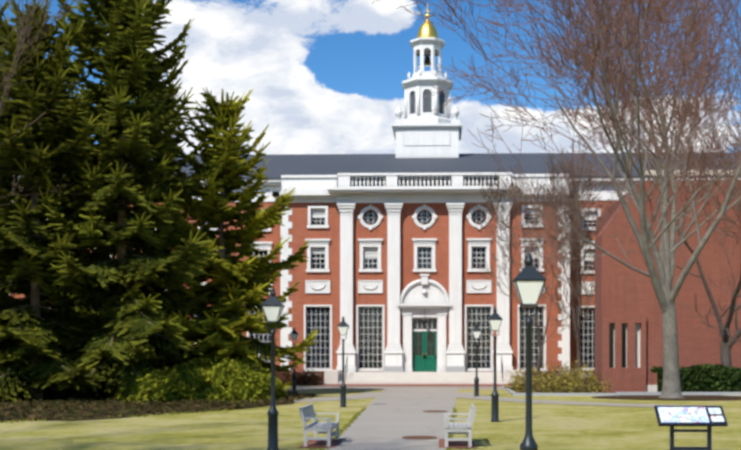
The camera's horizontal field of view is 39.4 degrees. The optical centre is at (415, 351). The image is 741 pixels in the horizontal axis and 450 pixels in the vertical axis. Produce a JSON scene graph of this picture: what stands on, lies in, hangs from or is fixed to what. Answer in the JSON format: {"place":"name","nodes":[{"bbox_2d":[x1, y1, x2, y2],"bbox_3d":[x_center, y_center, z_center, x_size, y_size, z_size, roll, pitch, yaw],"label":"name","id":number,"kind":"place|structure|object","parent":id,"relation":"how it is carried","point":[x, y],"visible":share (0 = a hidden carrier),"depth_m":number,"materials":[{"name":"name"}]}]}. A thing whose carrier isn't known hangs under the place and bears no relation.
{"place":"outdoors","nodes":[
{"label":"outdoors","id":0,"kind":"place"},
{"bbox_2d":[10,200,617,373],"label":"brick walls","id":1,"kind":"structure","parent":0,"point":[299,231],"depth_m":62.32,"materials":[{"name":"red brick"}]},
{"bbox_2d":[47,210,594,367],"bbox_3d":[0.596,-3.833,63.212,81.300,9.700,1.600,0,0,2],"label":"window glass","id":2,"kind":"object","parent":1,"relation":"in","point":[483,316],"visible":0.21,"depth_m":62.49,"materials":[{"name":"glass"}]},
{"bbox_2d":[18,152,739,186],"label":"building roof","id":3,"kind":"structure","parent":1,"relation":"on","point":[277,166],"depth_m":69.09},
{"bbox_2d":[392,37,461,179],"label":"bell tower","id":4,"kind":"structure","parent":3,"relation":"on","point":[419,133],"depth_m":72.56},
{"bbox_2d":[417,54,437,65],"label":"bell","id":5,"kind":"object","parent":4,"relation":"attached to","point":[427,61],"visible":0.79,"depth_m":74.25,"materials":[{"name":"brown metal"}]},
{"bbox_2d":[411,90,443,113],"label":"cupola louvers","id":6,"kind":"object","parent":4,"relation":"in","point":[427,105],"visible":0.4,"depth_m":73.34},
{"bbox_2d":[416,3,438,38],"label":"gold dome","id":7,"kind":"structure","parent":4,"relation":"on","point":[427,29],"depth_m":73.80,"materials":[{"name":"gold metal"}]},
{"bbox_2d":[412,331,436,371],"bbox_3d":[0.575,-0.028,62.402,1.490,2.450,0.100,0,0,2],"label":"door","id":8,"kind":"structure","parent":1,"relation":"in","point":[424,362],"depth_m":62.41,"materials":[{"name":"green wood"}]},
{"bbox_2d":[0,383,740,449],"bbox_3d":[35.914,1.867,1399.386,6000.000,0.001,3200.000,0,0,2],"label":"lawn","id":9,"kind":"structure","parent":0,"point":[574,427],"depth_m":25.19,"materials":[{"name":"green plant"}]},
{"bbox_2d":[0,0,86,204],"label":"bare tree","id":10,"kind":"object","parent":9,"relation":"on","point":[21,44],"visible":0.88,"depth_m":36.04,"materials":[{"name":"brown plant"}]},
{"bbox_2d":[0,0,145,403],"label":"conifer tree","id":11,"kind":"object","parent":9,"relation":"on","point":[30,345],"visible":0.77,"depth_m":38.20,"materials":[{"name":"green plant"}]},
{"bbox_2d":[5,0,228,402],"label":"conifer tree","id":12,"kind":"object","parent":9,"relation":"on","point":[119,347],"visible":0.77,"depth_m":38.93,"materials":[{"name":"green plant"}]},
{"bbox_2d":[61,49,238,391],"bbox_3d":[-12.573,-5.652,48.025,8.604,16.298,8.838,0,0,-37],"label":"conifer tree","id":13,"kind":"object","parent":9,"relation":"on","point":[173,92],"visible":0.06,"depth_m":46.67,"materials":[{"name":"green plant"}]},
{"bbox_2d":[114,356,286,402],"bbox_3d":[-8.049,1.062,39.545,6.707,1.839,4.342,0,0,-19],"label":"yew shrub","id":14,"kind":"object","parent":9,"relation":"on","point":[245,381],"visible":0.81,"depth_m":38.44,"materials":[{"name":"green plant"}]},
{"bbox_2d":[130,87,318,394],"bbox_3d":[-7.877,-3.913,43.011,8.462,14.677,9.009,0,0,31],"label":"conifer tree","id":15,"kind":"object","parent":9,"relation":"on","point":[233,289],"visible":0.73,"depth_m":42.31,"materials":[{"name":"green plant"}]},
{"bbox_2d":[261,288,284,449],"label":"lamp post","id":16,"kind":"object","parent":9,"relation":"on","point":[272,305],"visible":1,"depth_m":19.45,"materials":[{"name":"metal"}]},
{"bbox_2d":[290,327,298,390],"bbox_3d":[-5.855,0.327,50.018,0.385,3.080,0.385,0,0,2],"label":"lamp post","id":17,"kind":"object","parent":9,"relation":"on","point":[294,334],"visible":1,"depth_m":49.93,"materials":[{"name":"metal"}]},
{"bbox_2d":[337,316,348,406],"bbox_3d":[-2.432,0.327,34.922,0.385,3.080,0.385,0,0,2],"label":"lamp post","id":18,"kind":"object","parent":9,"relation":"on","point":[343,326],"visible":1,"depth_m":34.84,"materials":[{"name":"metal"}]},
{"bbox_2d":[0,383,740,421],"bbox_3d":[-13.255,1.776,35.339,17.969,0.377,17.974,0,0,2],"label":"mulch bed","id":19,"kind":"object","parent":9,"relation":"on","point":[72,402],"visible":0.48,"depth_m":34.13,"materials":[{"name":"brown soil"}]},
{"bbox_2d":[0,1,56,398],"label":"conifer tree","id":20,"kind":"object","parent":19,"relation":"on","point":[2,279],"visible":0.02,"depth_m":42.94,"materials":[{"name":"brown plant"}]},
{"bbox_2d":[18,91,133,389],"bbox_3d":[-15.924,-4.593,46.351,7.860,14.820,8.691,0,0,-39],"label":"conifer tree","id":21,"kind":"object","parent":19,"relation":"on","point":[72,352],"visible":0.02,"depth_m":45.01,"materials":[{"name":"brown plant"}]},
{"bbox_2d":[501,386,740,395],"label":"granite kerb","id":22,"kind":"object","parent":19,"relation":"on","point":[510,391],"visible":0.85,"depth_m":44.00,"materials":[{"name":"grey stone"}]},
{"bbox_2d":[9,172,740,372],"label":"stone trim","id":23,"kind":"structure","parent":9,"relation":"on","point":[415,298],"depth_m":62.05,"materials":[{"name":"white stone"}]},
{"bbox_2d":[422,308,426,327],"bbox_3d":[0.562,-2.033,61.903,0.300,1.200,0.260,0,0,2],"label":"hanging lantern","id":24,"kind":"object","parent":23,"relation":"hanging from","point":[423,320],"visible":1,"depth_m":61.85,"materials":[{"name":"black metal"}]},
{"bbox_2d":[275,363,570,384],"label":"bare shrubs","id":25,"kind":"object","parent":9,"relation":"on","point":[312,377],"depth_m":58.96,"materials":[{"name":"brown plant"}]},
{"bbox_2d":[324,370,523,383],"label":"entrance steps","id":26,"kind":"structure","parent":9,"relation":"on","point":[332,376],"depth_m":59.99,"materials":[{"name":"white stone"}]},
{"bbox_2d":[345,356,502,381],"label":"stair handrails","id":27,"kind":"object","parent":26,"relation":"on","point":[347,367],"visible":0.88,"depth_m":60.05,"materials":[{"name":"metal"}]},
{"bbox_2d":[307,366,594,381],"bbox_3d":[0.587,1.367,62.842,88.000,1.000,2.220,0,0,2],"label":"building base","id":28,"kind":"object","parent":9,"relation":"on","point":[400,369],"visible":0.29,"depth_m":61.77,"materials":[{"name":"white stone"}]},
{"bbox_2d":[488,307,502,421],"bbox_3d":[2.136,0.327,27.599,0.385,3.080,0.385,0,0,2],"label":"lamp post","id":29,"kind":"object","parent":9,"relation":"on","point":[495,319],"visible":1,"depth_m":27.52,"materials":[{"name":"metal"}]},
{"bbox_2d":[286,387,711,449],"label":"walkway","id":30,"kind":"structure","parent":9,"relation":"on","point":[388,418],"depth_m":30.64,"materials":[{"name":"concrete"}]},
{"bbox_2d":[299,384,510,447],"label":"brick paving pads","id":31,"kind":"object","parent":30,"relation":"on","point":[335,442],"visible":0.8,"depth_m":21.54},
{"bbox_2d":[299,404,339,445],"bbox_3d":[-1.936,1.479,21.054,0.635,0.775,1.710,0,0,2],"label":"bench","id":32,"kind":"object","parent":31,"relation":"on","point":[307,413],"visible":0.98,"depth_m":20.47,"materials":[{"name":"grey wood"}]},
{"bbox_2d":[444,404,475,446],"bbox_3d":[0.897,1.479,20.929,0.635,0.775,1.710,0,0,2],"label":"bench","id":33,"kind":"object","parent":31,"relation":"on","point":[466,430],"visible":1,"depth_m":20.09,"materials":[{"name":"white wood"}]},
{"bbox_2d":[402,410,446,439],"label":"manhole covers","id":34,"kind":"object","parent":30,"relation":"on","point":[419,437],"visible":1,"depth_m":22.17,"materials":[{"name":"metal"}]},
{"bbox_2d":[472,323,480,395],"bbox_3d":[2.565,0.327,43.093,0.385,3.080,0.385,0,0,2],"label":"lamp post","id":35,"kind":"object","parent":30,"relation":"on","point":[476,331],"visible":0.94,"depth_m":43.02,"materials":[{"name":"metal"}]},
{"bbox_2d":[512,253,545,449],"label":"lamp post","id":36,"kind":"object","parent":9,"relation":"on","point":[528,280],"visible":1,"depth_m":12.56,"materials":[{"name":"metal"}]},
{"bbox_2d":[469,168,606,376],"bbox_3d":[6.143,-3.809,52.622,7.092,11.451,6.460,0,0,-19],"label":"bare tree","id":37,"kind":"object","parent":9,"relation":"on","point":[521,224],"visible":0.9,"depth_m":52.05,"materials":[{"name":"brown plant"}]},
{"bbox_2d":[372,0,740,397],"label":"bare tree","id":38,"kind":"object","parent":9,"relation":"on","point":[665,292],"visible":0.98,"depth_m":40.76,"materials":[{"name":"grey plant"}]},
{"bbox_2d":[503,360,614,392],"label":"green shrubs","id":39,"kind":"object","parent":9,"relation":"on","point":[553,382],"depth_m":46.46,"materials":[{"name":"green plant"}]},
{"bbox_2d":[502,144,679,380],"bbox_3d":[8.529,-4.490,54.161,6.856,12.814,10.513,0,0,-36],"label":"bare tree","id":40,"kind":"object","parent":9,"relation":"on","point":[571,252],"visible":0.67,"depth_m":53.84,"materials":[{"name":"brown plant"}]},
{"bbox_2d":[544,0,740,203],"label":"bare tree","id":41,"kind":"object","parent":9,"relation":"on","point":[737,43],"visible":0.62,"depth_m":39.11,"materials":[{"name":"brown plant"}]},
{"bbox_2d":[581,44,740,366],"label":"bare tree","id":42,"kind":"object","parent":9,"relation":"on","point":[726,344],"visible":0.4,"depth_m":44.01,"materials":[{"name":"brown plant"}]},
{"bbox_2d":[595,180,740,391],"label":"brick building","id":43,"kind":"structure","parent":9,"relation":"on","point":[624,294],"depth_m":47.53,"materials":[{"name":"red brick"}]},
{"bbox_2d":[609,323,625,367],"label":"narrow windows","id":44,"kind":"structure","parent":43,"relation":"in","point":[611,345],"depth_m":47.68,"materials":[{"name":"black glass"}]},
{"bbox_2d":[614,170,735,391],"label":"side building trim","id":45,"kind":"structure","parent":43,"relation":"attached to","point":[651,388],"depth_m":47.62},
{"bbox_2d":[654,405,727,449],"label":"information sign","id":46,"kind":"object","parent":9,"relation":"on","point":[709,417],"visible":1,"depth_m":18.90,"materials":[{"name":"white"}]},
{"bbox_2d":[650,363,740,391],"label":"hedge","id":47,"kind":"object","parent":9,"relation":"on","point":[705,377],"visible":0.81,"depth_m":44.56,"materials":[{"name":"green plant"}]},
{"bbox_2d":[0,0,740,154],"label":"sky","id":48,"kind":"structure","parent":0,"point":[325,76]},
{"bbox_2d":[312,209,596,259],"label":"window blinds","id":49,"kind":"object","parent":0,"point":[372,252],"visible":0.17,"depth_m":62.58,"materials":[{"name":"white fabric"}]}
]}

